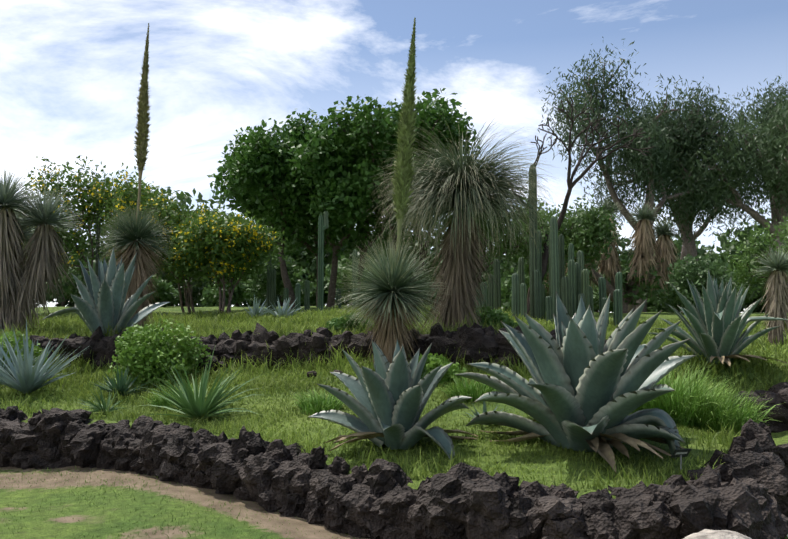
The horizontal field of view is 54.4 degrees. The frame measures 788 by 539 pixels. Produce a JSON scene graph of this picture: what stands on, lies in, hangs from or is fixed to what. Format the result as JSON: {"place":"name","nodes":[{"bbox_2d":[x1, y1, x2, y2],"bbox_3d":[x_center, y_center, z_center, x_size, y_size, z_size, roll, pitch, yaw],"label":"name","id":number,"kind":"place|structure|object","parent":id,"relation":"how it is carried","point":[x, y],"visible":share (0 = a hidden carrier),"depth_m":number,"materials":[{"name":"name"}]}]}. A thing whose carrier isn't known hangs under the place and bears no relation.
{"place":"outdoors","nodes":[
{"label":"outdoors","id":0,"kind":"place"},
{"bbox_2d":[27,165,275,280],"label":"yellow flowers","id":1,"kind":"object","parent":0,"point":[255,233],"visible":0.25,"depth_m":22.82,"materials":[{"name":"yellow plant"}]},
{"bbox_2d":[0,304,787,538],"bbox_3d":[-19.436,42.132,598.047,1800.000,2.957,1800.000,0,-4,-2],"label":"ground","id":2,"kind":"structure","parent":0,"point":[68,523],"depth_m":7.23,"materials":[{"name":"green plant"}]},
{"bbox_2d":[193,355,342,376],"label":"loose lava stones","id":3,"kind":"object","parent":2,"relation":"on","point":[214,362],"visible":0.21,"depth_m":12.68,"materials":[{"name":"black stone"}]},
{"bbox_2d":[19,323,607,369],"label":"lava wall","id":4,"kind":"structure","parent":2,"relation":"on","point":[473,340],"depth_m":13.02,"materials":[{"name":"black stone"}]},
{"bbox_2d":[95,164,622,326],"bbox_3d":[-1.454,-0.425,23.113,15.970,4.523,3.721,-1,-4,16],"label":"columnar cacti","id":5,"kind":"object","parent":2,"relation":"on","point":[572,287],"visible":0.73,"depth_m":20.70,"materials":[{"name":"green plant"}]},
{"bbox_2d":[0,207,784,361],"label":"yucca trunks","id":6,"kind":"object","parent":2,"relation":"on","point":[611,288],"visible":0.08,"depth_m":17.41,"materials":[{"name":"brown plant"}]},
{"bbox_2d":[0,207,787,363],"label":"dead leaf skirts","id":7,"kind":"object","parent":6,"relation":"attached to","point":[16,303],"visible":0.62,"depth_m":16.52,"materials":[{"name":"brown plant"}]},
{"bbox_2d":[0,406,787,538],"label":"lava wall","id":8,"kind":"structure","parent":2,"relation":"on","point":[742,489],"depth_m":6.37,"materials":[{"name":"black stone"}]},
{"bbox_2d":[0,114,787,435],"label":"strap leaf plants","id":9,"kind":"object","parent":2,"relation":"on","point":[472,184],"visible":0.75,"depth_m":12.71,"materials":[{"name":"green plant"}]},
{"bbox_2d":[136,18,415,262],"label":"flower stalks","id":10,"kind":"object","parent":9,"relation":"on","point":[399,221],"visible":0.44,"depth_m":12.63,"materials":[{"name":"plant"}]},
{"bbox_2d":[132,19,418,218],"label":"flower spikes","id":11,"kind":"object","parent":10,"relation":"attached to","point":[406,129],"visible":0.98,"depth_m":12.44,"materials":[{"name":"green plant"}]},
{"bbox_2d":[0,300,787,538],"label":"grass","id":12,"kind":"structure","parent":2,"relation":"on","point":[205,325],"depth_m":10.97,"materials":[{"name":"green plant"}]},
{"bbox_2d":[42,246,787,459],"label":"agave plants","id":13,"kind":"object","parent":2,"relation":"on","point":[587,383],"visible":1,"depth_m":7.42,"materials":[{"name":"green plant"}]},
{"bbox_2d":[323,354,786,472],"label":"dried agave leaves","id":14,"kind":"object","parent":13,"relation":"attached to","point":[601,446],"visible":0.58,"depth_m":7.27,"materials":[{"name":"brown plant"}]},
{"bbox_2d":[671,449,690,469],"bbox_3d":[2.521,1.679,6.720,0.170,0.215,0.069,1,-4,-19],"label":"plant label","id":15,"kind":"object","parent":2,"relation":"on","point":[680,453],"visible":0.86,"depth_m":6.72,"materials":[{"name":"black metal"}]},
{"bbox_2d":[683,529,751,538],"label":"boulder","id":16,"kind":"object","parent":2,"relation":"on","point":[714,534],"visible":1,"depth_m":4.86,"materials":[{"name":"beige stone"}]},
{"bbox_2d":[732,382,787,432],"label":"lava wall","id":17,"kind":"structure","parent":2,"relation":"on","point":[777,394],"depth_m":10.91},
{"bbox_2d":[0,0,787,312],"label":"sky","id":18,"kind":"structure","parent":0,"point":[70,70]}
]}

